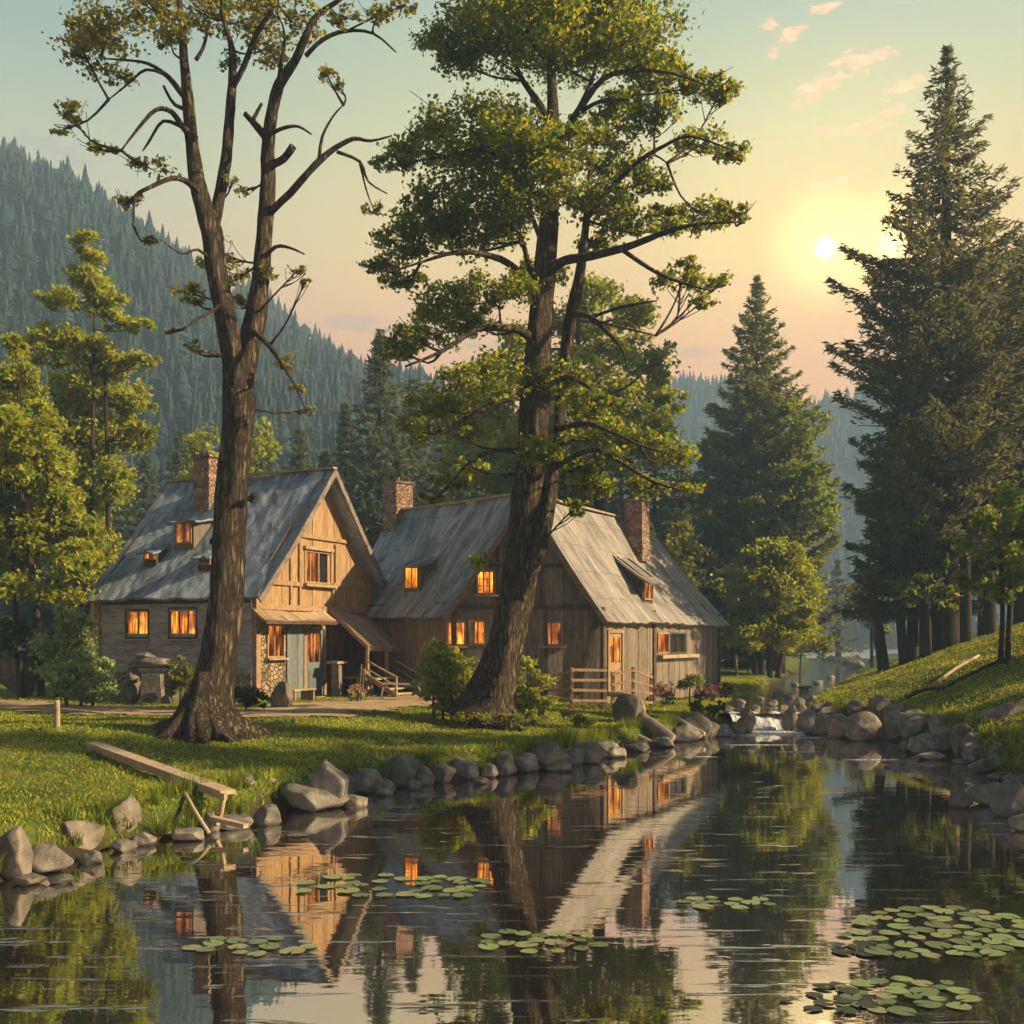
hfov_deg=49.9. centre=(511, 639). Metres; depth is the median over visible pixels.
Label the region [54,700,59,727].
wooden post
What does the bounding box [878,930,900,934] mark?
lily pad
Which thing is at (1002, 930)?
lily pad
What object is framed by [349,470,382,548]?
spruce tree
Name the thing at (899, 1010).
lily pad
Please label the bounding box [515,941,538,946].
lily pad
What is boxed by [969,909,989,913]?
lily pad
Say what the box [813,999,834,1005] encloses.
floating leaf
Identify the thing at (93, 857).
rock
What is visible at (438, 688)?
bush
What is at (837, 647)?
spruce tree
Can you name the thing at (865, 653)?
lake water
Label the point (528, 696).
bush
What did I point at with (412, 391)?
spruce tree
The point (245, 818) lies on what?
rock
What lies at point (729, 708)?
rock
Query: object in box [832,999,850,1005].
lily pad
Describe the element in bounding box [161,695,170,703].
rock
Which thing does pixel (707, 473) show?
spruce tree
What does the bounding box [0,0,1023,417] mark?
sky
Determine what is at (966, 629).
tree trunk
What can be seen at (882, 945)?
lily pad
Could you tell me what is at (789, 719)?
rock
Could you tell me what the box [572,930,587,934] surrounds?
lily pad
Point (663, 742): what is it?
rock
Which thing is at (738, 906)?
lily pad
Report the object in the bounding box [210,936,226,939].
lily pad
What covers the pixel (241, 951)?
lily pad
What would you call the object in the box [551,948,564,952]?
lily pad
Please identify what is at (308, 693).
bench
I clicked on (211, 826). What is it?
rock
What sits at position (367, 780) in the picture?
rock
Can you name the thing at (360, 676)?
firewood
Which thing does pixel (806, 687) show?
rock
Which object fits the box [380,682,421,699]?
trestle
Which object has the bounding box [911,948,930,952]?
lily pad
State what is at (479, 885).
lily pad
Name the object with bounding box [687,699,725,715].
bush
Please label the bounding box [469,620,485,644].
window
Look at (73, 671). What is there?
bush
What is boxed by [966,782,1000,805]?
rock
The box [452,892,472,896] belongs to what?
lily pad
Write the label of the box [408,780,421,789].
rock
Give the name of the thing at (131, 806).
rock
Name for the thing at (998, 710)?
rock
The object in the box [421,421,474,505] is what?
spruce tree
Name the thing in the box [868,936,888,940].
lily pad
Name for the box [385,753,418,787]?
rock
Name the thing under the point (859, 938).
lily pad
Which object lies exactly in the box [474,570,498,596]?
window
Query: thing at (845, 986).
lily pad
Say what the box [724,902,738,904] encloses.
lily pad
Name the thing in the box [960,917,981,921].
lily pad
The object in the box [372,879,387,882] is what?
lily pad
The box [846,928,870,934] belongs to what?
lily pad
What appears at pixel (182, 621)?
window
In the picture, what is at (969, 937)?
lily pad
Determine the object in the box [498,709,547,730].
ground plants
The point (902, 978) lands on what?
lily pad
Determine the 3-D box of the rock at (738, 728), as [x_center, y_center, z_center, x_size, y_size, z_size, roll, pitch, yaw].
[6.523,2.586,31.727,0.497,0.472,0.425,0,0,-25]
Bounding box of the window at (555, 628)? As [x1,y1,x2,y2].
[538,621,564,647]
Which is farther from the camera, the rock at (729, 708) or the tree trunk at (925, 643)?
the tree trunk at (925, 643)
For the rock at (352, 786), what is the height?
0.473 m
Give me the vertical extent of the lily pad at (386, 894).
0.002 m
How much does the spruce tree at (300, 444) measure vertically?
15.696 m
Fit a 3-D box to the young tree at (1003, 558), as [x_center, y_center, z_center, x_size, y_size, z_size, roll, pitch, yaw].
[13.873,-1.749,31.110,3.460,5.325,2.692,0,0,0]
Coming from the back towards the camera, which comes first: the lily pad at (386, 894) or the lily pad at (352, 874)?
the lily pad at (352, 874)
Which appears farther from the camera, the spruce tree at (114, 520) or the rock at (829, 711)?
the spruce tree at (114, 520)
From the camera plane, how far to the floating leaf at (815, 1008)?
8.03 m
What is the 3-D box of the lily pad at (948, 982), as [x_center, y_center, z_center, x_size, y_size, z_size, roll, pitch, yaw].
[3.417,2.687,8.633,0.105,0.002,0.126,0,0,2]
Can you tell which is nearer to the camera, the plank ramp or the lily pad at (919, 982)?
the lily pad at (919, 982)
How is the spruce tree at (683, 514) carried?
on the ground at (848, 471)
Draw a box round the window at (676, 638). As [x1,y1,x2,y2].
[670,632,685,653]
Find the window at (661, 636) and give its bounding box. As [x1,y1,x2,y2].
[657,632,669,653]
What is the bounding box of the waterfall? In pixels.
[729,711,800,730]
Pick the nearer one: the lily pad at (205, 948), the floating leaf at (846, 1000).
the floating leaf at (846, 1000)
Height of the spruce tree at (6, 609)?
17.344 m
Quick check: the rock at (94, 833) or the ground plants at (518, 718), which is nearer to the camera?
the rock at (94, 833)
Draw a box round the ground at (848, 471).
[0,203,1023,881]
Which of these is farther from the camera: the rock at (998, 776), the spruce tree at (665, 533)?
the spruce tree at (665, 533)
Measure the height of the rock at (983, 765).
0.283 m
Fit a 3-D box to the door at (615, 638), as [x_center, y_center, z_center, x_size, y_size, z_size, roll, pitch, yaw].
[3.260,0.689,34.881,0.105,2.022,1.214,0,0,29]
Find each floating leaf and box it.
[779,997,792,1001]
[803,1005,822,1010]
[805,992,822,997]
[812,983,832,988]
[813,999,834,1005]
[828,942,844,945]
[829,981,845,986]
[831,949,854,954]
[834,1006,856,1013]
[835,998,853,1002]
[837,986,858,993]
[848,944,865,949]
[853,940,877,945]
[855,949,875,955]
[856,1000,879,1006]
[860,995,872,999]
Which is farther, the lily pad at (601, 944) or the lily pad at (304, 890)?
the lily pad at (304, 890)
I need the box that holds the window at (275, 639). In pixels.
[265,624,289,659]
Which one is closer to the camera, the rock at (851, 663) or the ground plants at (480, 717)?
the ground plants at (480, 717)
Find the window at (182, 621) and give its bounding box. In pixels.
[163,607,198,640]
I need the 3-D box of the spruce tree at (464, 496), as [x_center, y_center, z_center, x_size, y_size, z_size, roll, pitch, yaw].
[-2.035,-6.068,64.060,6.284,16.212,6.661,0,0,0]
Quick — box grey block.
[140,674,164,703]
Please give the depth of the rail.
26.07 m
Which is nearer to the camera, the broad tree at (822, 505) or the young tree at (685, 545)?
the young tree at (685, 545)
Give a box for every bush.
[27,601,120,705]
[162,654,194,702]
[234,685,274,708]
[409,636,478,718]
[514,655,559,723]
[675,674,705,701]
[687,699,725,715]
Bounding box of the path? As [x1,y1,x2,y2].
[0,694,436,716]
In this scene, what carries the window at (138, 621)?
in the stone timber house at (315, 579)
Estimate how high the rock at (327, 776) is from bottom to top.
0.837 m
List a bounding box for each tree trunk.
[856,564,892,672]
[899,422,940,658]
[959,400,975,643]
[970,400,1013,635]
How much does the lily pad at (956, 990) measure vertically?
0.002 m
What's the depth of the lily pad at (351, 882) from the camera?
12.20 m
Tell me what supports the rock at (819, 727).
in the pond water at (820, 840)
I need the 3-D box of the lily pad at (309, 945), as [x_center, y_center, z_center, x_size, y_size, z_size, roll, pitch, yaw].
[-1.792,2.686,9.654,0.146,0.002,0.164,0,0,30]
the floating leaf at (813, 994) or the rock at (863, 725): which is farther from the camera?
the rock at (863, 725)
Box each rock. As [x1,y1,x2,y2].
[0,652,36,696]
[0,826,33,879]
[10,873,47,886]
[32,843,73,873]
[49,874,73,883]
[60,820,104,849]
[76,850,102,863]
[106,795,142,831]
[110,839,137,852]
[132,832,156,846]
[141,693,157,703]
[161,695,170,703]
[171,827,204,840]
[203,813,219,831]
[220,814,253,829]
[237,774,256,784]
[252,804,281,825]
[271,681,293,706]
[282,783,348,811]
[306,759,348,807]
[344,793,367,808]
[347,774,355,793]
[352,768,382,793]
[373,779,395,795]
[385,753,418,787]
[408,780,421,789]
[414,765,434,785]
[430,764,455,782]
[452,757,478,779]
[472,776,489,783]
[481,763,497,777]
[493,751,516,775]
[514,752,538,772]
[531,741,573,769]
[546,762,571,771]
[564,747,584,765]
[572,741,606,763]
[598,741,618,757]
[606,747,626,757]
[612,694,642,721]
[625,740,649,751]
[651,737,674,746]
[672,724,702,741]
[680,713,712,738]
[708,721,719,737]
[715,724,732,736]
[722,705,733,711]
[731,721,747,733]
[733,699,745,705]
[737,711,755,731]
[740,708,749,718]
[751,705,760,711]
[755,696,763,699]
[766,700,777,705]
[772,690,783,693]
[778,705,788,711]
[781,705,797,730]
[783,692,794,697]
[790,702,807,708]
[794,698,805,703]
[795,709,815,733]
[798,685,812,689]
[805,695,818,703]
[809,702,825,712]
[812,680,822,683]
[812,712,828,734]
[819,707,836,715]
[826,713,846,737]
[842,658,864,668]
[845,711,881,740]
[847,699,865,714]
[868,695,889,713]
[875,721,900,739]
[884,703,906,714]
[884,710,902,733]
[896,740,909,751]
[898,709,927,740]
[907,733,941,754]
[916,751,947,759]
[927,713,946,732]
[931,726,951,752]
[948,789,972,807]
[950,723,971,755]
[952,758,970,764]
[961,732,981,747]
[961,742,981,761]
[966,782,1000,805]
[967,759,996,772]
[978,702,1013,718]
[987,742,1002,758]
[987,771,1009,780]
[989,781,1023,817]
[990,755,1001,766]
[999,699,1023,719]
[1003,772,1023,783]
[1008,813,1023,831]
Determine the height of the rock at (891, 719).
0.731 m
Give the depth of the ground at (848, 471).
22.54 m
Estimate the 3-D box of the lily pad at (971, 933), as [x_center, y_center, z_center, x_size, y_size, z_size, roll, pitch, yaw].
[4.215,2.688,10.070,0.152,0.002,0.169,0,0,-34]
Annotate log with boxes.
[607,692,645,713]
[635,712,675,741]
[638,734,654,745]
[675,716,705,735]
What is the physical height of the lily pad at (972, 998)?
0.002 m
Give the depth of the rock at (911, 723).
28.41 m
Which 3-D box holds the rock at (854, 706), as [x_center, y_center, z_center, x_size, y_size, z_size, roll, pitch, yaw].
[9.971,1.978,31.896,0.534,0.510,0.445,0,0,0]
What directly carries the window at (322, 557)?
in the stone timber house at (315, 579)
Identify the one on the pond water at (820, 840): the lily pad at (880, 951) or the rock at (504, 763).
the lily pad at (880, 951)
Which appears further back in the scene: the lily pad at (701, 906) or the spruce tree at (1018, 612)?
the spruce tree at (1018, 612)
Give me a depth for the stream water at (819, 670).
51.64 m
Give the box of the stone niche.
[123,652,183,702]
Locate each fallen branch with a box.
[904,686,944,698]
[929,654,979,686]
[947,652,1020,686]
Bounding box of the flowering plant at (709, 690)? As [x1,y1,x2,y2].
[692,683,721,701]
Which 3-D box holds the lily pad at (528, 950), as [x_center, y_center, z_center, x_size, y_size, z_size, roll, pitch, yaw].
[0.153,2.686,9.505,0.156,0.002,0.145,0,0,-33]
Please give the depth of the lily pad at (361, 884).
12.07 m
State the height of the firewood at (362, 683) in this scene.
0.902 m
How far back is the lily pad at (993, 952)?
9.45 m
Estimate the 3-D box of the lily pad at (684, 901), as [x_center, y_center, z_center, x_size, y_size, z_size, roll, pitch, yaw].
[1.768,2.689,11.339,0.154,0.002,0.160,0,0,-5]
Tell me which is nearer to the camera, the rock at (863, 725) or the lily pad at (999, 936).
the lily pad at (999, 936)
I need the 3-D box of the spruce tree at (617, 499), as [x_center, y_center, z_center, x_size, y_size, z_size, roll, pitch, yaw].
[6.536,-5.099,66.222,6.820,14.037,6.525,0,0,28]
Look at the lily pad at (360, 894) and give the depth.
11.62 m
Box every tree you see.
[0,331,118,697]
[0,410,77,662]
[0,613,58,697]
[9,420,104,645]
[21,227,163,642]
[41,0,417,744]
[53,445,138,654]
[113,454,160,553]
[151,428,193,502]
[174,422,219,478]
[249,417,286,476]
[254,448,276,475]
[282,424,313,469]
[315,448,339,471]
[329,401,374,538]
[340,329,423,545]
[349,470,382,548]
[356,0,756,729]
[366,455,420,548]
[373,377,448,521]
[416,471,446,508]
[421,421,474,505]
[424,269,692,515]
[447,418,499,505]
[501,439,514,487]
[571,453,615,511]
[592,463,657,526]
[637,447,676,538]
[649,520,656,535]
[655,461,736,662]
[656,519,722,634]
[666,518,706,587]
[676,274,843,667]
[683,444,735,609]
[698,490,765,668]
[707,536,832,678]
[723,394,845,673]
[728,646,773,673]
[773,627,837,679]
[811,559,869,660]
[820,44,1023,651]
[830,402,992,660]
[841,578,892,666]
[856,506,983,665]
[894,271,1023,636]
[947,481,1023,667]
[957,234,1023,624]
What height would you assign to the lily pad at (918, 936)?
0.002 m
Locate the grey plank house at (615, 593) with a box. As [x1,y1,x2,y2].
[367,477,730,703]
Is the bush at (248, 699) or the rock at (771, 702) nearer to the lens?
the bush at (248, 699)
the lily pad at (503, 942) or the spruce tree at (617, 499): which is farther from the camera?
the spruce tree at (617, 499)
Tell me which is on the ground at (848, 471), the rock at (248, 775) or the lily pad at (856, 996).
the rock at (248, 775)
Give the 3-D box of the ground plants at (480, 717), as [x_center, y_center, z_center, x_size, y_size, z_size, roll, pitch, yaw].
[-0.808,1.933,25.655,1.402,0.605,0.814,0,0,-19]
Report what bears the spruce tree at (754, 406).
on the ground at (848, 471)
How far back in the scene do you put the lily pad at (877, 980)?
8.67 m
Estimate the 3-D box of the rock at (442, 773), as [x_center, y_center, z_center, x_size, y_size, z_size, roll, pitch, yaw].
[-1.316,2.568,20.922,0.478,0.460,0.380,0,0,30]
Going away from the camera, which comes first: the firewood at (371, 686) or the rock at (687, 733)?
the rock at (687, 733)
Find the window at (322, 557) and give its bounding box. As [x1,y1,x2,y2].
[318,551,331,584]
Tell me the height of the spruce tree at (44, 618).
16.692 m
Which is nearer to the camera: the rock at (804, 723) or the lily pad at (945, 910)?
the lily pad at (945, 910)
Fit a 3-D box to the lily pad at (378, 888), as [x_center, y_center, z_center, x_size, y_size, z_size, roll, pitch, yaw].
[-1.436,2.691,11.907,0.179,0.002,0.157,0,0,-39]
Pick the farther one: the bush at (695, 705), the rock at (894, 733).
the bush at (695, 705)
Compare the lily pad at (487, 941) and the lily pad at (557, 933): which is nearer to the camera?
the lily pad at (487, 941)
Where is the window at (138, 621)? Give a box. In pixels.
[120,609,150,640]
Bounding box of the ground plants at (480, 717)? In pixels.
[444,711,503,728]
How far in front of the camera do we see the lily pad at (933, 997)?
8.23 m
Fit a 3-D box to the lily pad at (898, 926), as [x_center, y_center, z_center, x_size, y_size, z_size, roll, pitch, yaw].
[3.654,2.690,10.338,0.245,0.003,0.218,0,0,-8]
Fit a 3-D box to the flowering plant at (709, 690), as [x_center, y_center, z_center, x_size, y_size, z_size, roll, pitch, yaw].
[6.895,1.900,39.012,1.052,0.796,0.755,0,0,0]
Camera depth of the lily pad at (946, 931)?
10.12 m
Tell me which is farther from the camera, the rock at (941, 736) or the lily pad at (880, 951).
the rock at (941, 736)
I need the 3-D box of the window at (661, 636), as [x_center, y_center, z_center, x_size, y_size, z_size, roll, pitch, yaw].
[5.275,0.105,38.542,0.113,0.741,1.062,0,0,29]
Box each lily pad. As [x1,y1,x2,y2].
[182,944,200,949]
[195,946,215,951]
[203,940,223,945]
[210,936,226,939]
[226,937,246,942]
[228,943,247,948]
[232,950,247,953]
[247,951,266,955]
[248,939,267,943]
[258,942,279,948]
[267,936,283,939]
[279,946,305,953]
[295,888,311,891]
[296,880,314,883]
[298,939,312,942]
[300,944,316,948]
[316,884,335,887]
[323,874,342,878]
[336,884,352,886]
[336,887,359,892]
[345,881,359,883]
[348,873,361,875]
[352,893,368,896]
[354,883,368,885]
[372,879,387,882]
[372,887,387,889]
[375,893,393,895]
[378,873,393,875]
[394,877,410,879]
[395,891,418,895]
[414,894,432,897]
[415,876,434,879]
[415,881,430,884]
[420,885,442,889]
[433,875,446,877]
[438,893,450,895]
[442,887,463,891]
[447,876,466,880]
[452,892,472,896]
[453,881,466,883]
[456,885,473,888]
[462,888,477,891]
[469,878,489,881]
[474,884,486,886]
[478,943,498,949]
[480,939,493,942]
[481,933,500,938]
[498,928,516,933]
[498,940,514,944]
[514,931,530,934]
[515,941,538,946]
[520,948,537,952]
[527,937,544,941]
[531,933,548,937]
[545,939,563,944]
[548,931,565,935]
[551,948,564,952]
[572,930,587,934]
[573,945,588,949]
[574,938,585,940]
[580,934,593,937]
[588,942,607,946]
[677,899,690,902]
[686,897,703,899]
[693,904,713,908]
[695,900,708,903]
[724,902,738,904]
[728,897,742,899]
[731,905,748,908]
[741,900,759,904]
[752,896,768,900]
[763,902,776,904]
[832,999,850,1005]
[835,932,851,935]
[835,984,857,989]
[840,993,861,999]
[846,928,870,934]
[850,979,876,986]
[851,919,877,925]
[851,1001,868,1007]
[853,936,867,940]
[855,915,877,919]
[858,990,868,994]
[864,947,892,954]
[867,1006,887,1012]
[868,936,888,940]
[870,978,888,983]
[871,911,887,913]
[875,915,892,919]
[876,944,894,948]
[876,992,896,997]
[877,997,896,1003]
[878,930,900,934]
[883,986,909,993]
[884,908,900,911]
[886,1006,916,1015]
[887,923,912,928]
[889,983,906,986]
[890,976,913,980]
[894,918,908,921]
[894,940,917,946]
[894,951,917,957]
[897,913,916,916]
[898,906,923,911]
[902,930,916,933]
[904,992,921,998]
[909,934,925,938]
[909,987,939,995]
[910,926,934,931]
[910,980,932,986]
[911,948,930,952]
[913,1000,942,1007]
[915,913,935,916]
[920,905,940,908]
[921,952,940,957]
[924,921,951,927]
[924,941,952,948]
[927,916,952,921]
[928,995,946,1000]
[930,932,951,937]
[931,984,948,988]
[933,908,953,913]
[937,929,961,933]
[940,980,953,984]
[945,905,965,909]
[945,950,963,954]
[946,987,970,993]
[946,1001,971,1009]
[949,938,972,944]
[952,945,974,950]
[953,924,972,927]
[955,994,981,1001]
[957,912,978,916]
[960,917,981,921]
[962,936,979,939]
[964,931,982,935]
[964,952,981,956]
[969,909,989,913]
[970,943,992,948]
[973,928,992,931]
[974,921,1002,927]
[978,915,1001,920]
[979,949,1006,955]
[982,938,1003,943]
[988,933,1015,939]
[991,945,1013,950]
[994,913,1020,918]
[995,928,1011,931]
[1002,940,1023,946]
[1012,919,1023,923]
[1012,923,1023,928]
[1012,930,1023,933]
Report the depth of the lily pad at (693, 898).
11.45 m
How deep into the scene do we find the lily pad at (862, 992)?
8.39 m
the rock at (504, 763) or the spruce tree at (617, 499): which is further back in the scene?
the spruce tree at (617, 499)
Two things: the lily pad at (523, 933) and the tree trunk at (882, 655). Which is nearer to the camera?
the lily pad at (523, 933)
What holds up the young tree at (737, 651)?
on the ground at (848, 471)
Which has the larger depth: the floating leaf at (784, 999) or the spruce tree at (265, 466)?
the spruce tree at (265, 466)
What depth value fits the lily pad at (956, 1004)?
8.09 m
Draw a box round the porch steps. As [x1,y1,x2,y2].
[343,660,423,696]
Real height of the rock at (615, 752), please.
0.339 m
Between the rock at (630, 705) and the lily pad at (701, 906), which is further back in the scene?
the rock at (630, 705)
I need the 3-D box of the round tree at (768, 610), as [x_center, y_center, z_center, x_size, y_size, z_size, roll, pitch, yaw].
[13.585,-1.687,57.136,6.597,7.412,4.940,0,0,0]
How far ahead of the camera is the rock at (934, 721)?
27.17 m
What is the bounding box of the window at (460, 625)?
[446,621,467,647]
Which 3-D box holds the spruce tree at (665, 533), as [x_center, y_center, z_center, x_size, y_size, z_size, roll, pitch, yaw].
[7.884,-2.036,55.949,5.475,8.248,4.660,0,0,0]
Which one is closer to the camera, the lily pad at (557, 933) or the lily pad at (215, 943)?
the lily pad at (215, 943)
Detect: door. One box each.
[304,625,325,695]
[607,630,623,691]
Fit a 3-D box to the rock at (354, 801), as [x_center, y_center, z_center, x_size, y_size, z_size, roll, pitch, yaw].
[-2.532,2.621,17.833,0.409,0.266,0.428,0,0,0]
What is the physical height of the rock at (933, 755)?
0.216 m
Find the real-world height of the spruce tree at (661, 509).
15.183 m
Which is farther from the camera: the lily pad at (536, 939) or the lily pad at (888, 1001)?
the lily pad at (536, 939)
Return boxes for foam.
[687,730,889,761]
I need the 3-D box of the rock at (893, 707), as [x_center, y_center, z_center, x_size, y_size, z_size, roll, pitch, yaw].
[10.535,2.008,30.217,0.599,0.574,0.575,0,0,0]
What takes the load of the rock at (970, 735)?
on the ground at (848, 471)
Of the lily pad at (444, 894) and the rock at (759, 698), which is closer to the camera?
the lily pad at (444, 894)
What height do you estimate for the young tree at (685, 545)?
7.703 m
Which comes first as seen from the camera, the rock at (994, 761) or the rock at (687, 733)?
the rock at (994, 761)
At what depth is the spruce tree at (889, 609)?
43.56 m
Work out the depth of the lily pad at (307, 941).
9.79 m
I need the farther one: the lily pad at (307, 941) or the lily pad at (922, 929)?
the lily pad at (922, 929)
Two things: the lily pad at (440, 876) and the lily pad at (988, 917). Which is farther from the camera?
the lily pad at (440, 876)
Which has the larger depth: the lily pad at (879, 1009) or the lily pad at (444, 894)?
the lily pad at (444, 894)
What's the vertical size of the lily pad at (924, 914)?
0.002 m
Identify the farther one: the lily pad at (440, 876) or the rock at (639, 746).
the rock at (639, 746)
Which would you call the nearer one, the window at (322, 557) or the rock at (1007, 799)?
the rock at (1007, 799)
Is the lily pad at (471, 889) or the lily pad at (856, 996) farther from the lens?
the lily pad at (471, 889)
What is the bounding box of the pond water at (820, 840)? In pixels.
[0,730,1023,1023]
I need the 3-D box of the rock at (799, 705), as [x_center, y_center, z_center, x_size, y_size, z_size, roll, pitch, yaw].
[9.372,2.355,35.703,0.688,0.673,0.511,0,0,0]
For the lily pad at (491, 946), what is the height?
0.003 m
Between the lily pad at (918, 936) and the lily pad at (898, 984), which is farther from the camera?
the lily pad at (918, 936)
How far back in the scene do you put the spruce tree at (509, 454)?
67.77 m
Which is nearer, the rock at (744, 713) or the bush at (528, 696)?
the bush at (528, 696)
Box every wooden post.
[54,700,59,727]
[734,654,738,675]
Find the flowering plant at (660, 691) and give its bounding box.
[653,681,676,705]
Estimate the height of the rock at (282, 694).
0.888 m
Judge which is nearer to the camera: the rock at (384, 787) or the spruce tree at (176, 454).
the rock at (384, 787)
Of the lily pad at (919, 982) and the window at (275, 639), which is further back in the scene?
the window at (275, 639)
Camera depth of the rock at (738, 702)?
37.03 m
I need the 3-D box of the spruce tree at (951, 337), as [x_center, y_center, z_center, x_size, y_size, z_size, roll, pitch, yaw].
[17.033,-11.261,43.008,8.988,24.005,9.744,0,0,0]
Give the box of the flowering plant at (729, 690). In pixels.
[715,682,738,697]
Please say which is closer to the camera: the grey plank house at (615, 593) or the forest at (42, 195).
the grey plank house at (615, 593)
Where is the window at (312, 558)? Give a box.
[304,549,318,583]
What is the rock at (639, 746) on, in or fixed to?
in the pond water at (820, 840)
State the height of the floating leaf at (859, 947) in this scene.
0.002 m
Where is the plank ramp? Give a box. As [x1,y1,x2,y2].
[85,741,248,833]
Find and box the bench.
[293,688,316,700]
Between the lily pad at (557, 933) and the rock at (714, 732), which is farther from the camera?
the rock at (714, 732)
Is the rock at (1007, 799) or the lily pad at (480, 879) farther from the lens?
the rock at (1007, 799)
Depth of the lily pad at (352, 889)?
11.77 m
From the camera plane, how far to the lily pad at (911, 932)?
10.12 m
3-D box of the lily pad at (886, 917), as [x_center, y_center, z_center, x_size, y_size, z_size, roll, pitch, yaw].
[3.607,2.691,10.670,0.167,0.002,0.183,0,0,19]
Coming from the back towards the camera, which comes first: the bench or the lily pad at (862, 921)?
the bench
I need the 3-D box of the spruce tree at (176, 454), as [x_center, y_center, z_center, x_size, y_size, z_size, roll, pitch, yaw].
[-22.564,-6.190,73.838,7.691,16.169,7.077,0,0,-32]
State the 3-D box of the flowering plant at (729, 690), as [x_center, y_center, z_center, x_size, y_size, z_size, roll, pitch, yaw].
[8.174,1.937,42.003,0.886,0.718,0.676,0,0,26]
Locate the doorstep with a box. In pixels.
[315,695,332,697]
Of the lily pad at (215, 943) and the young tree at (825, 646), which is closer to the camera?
the lily pad at (215, 943)
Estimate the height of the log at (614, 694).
0.573 m
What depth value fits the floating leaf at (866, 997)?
8.27 m
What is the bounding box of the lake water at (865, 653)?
[802,649,897,657]
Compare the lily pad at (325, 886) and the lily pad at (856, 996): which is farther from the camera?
the lily pad at (325, 886)
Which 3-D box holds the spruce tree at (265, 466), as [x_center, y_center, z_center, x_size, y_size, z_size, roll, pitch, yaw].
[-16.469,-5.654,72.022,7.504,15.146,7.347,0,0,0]
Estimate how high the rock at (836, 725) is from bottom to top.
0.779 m
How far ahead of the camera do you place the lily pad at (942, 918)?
10.59 m
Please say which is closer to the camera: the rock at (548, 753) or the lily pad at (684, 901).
the lily pad at (684, 901)
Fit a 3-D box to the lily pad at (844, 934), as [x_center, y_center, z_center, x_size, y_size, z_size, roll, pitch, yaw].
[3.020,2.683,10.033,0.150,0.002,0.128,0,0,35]
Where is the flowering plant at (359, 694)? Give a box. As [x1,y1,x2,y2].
[347,683,369,700]
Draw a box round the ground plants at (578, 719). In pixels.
[559,710,598,726]
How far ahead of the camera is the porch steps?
33.84 m
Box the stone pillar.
[326,661,347,696]
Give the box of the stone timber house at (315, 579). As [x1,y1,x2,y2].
[80,450,400,700]
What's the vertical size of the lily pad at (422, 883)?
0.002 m
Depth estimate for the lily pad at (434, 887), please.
11.94 m
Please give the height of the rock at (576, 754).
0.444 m
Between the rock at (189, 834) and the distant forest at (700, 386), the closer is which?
the rock at (189, 834)
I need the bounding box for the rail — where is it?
[0,707,105,713]
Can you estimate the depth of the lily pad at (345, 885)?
12.05 m
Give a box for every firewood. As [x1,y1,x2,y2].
[357,669,361,697]
[361,669,363,689]
[364,676,367,696]
[367,670,373,695]
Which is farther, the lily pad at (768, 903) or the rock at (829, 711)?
the rock at (829, 711)
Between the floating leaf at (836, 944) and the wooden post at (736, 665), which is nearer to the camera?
the floating leaf at (836, 944)
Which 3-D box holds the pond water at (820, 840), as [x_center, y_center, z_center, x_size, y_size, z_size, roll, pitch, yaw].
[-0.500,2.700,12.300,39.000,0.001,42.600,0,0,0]
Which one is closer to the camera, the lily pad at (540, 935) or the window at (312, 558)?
the lily pad at (540, 935)
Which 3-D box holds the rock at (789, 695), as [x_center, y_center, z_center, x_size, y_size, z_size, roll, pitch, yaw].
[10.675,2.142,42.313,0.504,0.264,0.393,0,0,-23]
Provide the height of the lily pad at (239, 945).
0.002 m
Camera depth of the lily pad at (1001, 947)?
9.61 m
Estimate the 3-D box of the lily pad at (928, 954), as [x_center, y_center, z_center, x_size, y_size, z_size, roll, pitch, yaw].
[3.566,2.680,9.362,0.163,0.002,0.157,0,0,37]
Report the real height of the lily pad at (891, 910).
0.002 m
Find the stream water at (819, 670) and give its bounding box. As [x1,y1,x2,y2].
[719,658,869,713]
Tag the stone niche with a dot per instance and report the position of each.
(132, 687)
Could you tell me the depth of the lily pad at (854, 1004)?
8.10 m
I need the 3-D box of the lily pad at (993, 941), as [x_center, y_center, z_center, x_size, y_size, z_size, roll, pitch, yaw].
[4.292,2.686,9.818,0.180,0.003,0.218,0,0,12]
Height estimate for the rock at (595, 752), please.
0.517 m
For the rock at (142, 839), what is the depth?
14.41 m
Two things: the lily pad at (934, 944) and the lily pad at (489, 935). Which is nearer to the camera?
the lily pad at (934, 944)
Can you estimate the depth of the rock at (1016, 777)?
20.12 m
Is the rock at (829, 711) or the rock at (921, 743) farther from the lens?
the rock at (829, 711)
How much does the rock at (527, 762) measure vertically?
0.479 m
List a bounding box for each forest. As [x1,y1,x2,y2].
[0,136,506,609]
[234,278,1006,613]
[808,593,1013,648]
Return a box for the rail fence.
[546,667,652,709]
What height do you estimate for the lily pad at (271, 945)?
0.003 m
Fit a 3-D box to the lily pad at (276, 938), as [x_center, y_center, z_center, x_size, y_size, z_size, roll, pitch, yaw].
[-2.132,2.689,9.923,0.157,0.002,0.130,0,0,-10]
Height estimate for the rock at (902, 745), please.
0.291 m
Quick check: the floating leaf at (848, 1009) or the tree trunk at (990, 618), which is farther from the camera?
the tree trunk at (990, 618)
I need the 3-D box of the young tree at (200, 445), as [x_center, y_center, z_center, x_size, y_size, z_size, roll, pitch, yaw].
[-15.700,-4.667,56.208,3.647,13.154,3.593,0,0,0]
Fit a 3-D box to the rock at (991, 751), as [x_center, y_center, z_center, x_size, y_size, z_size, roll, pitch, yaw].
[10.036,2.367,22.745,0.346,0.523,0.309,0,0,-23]

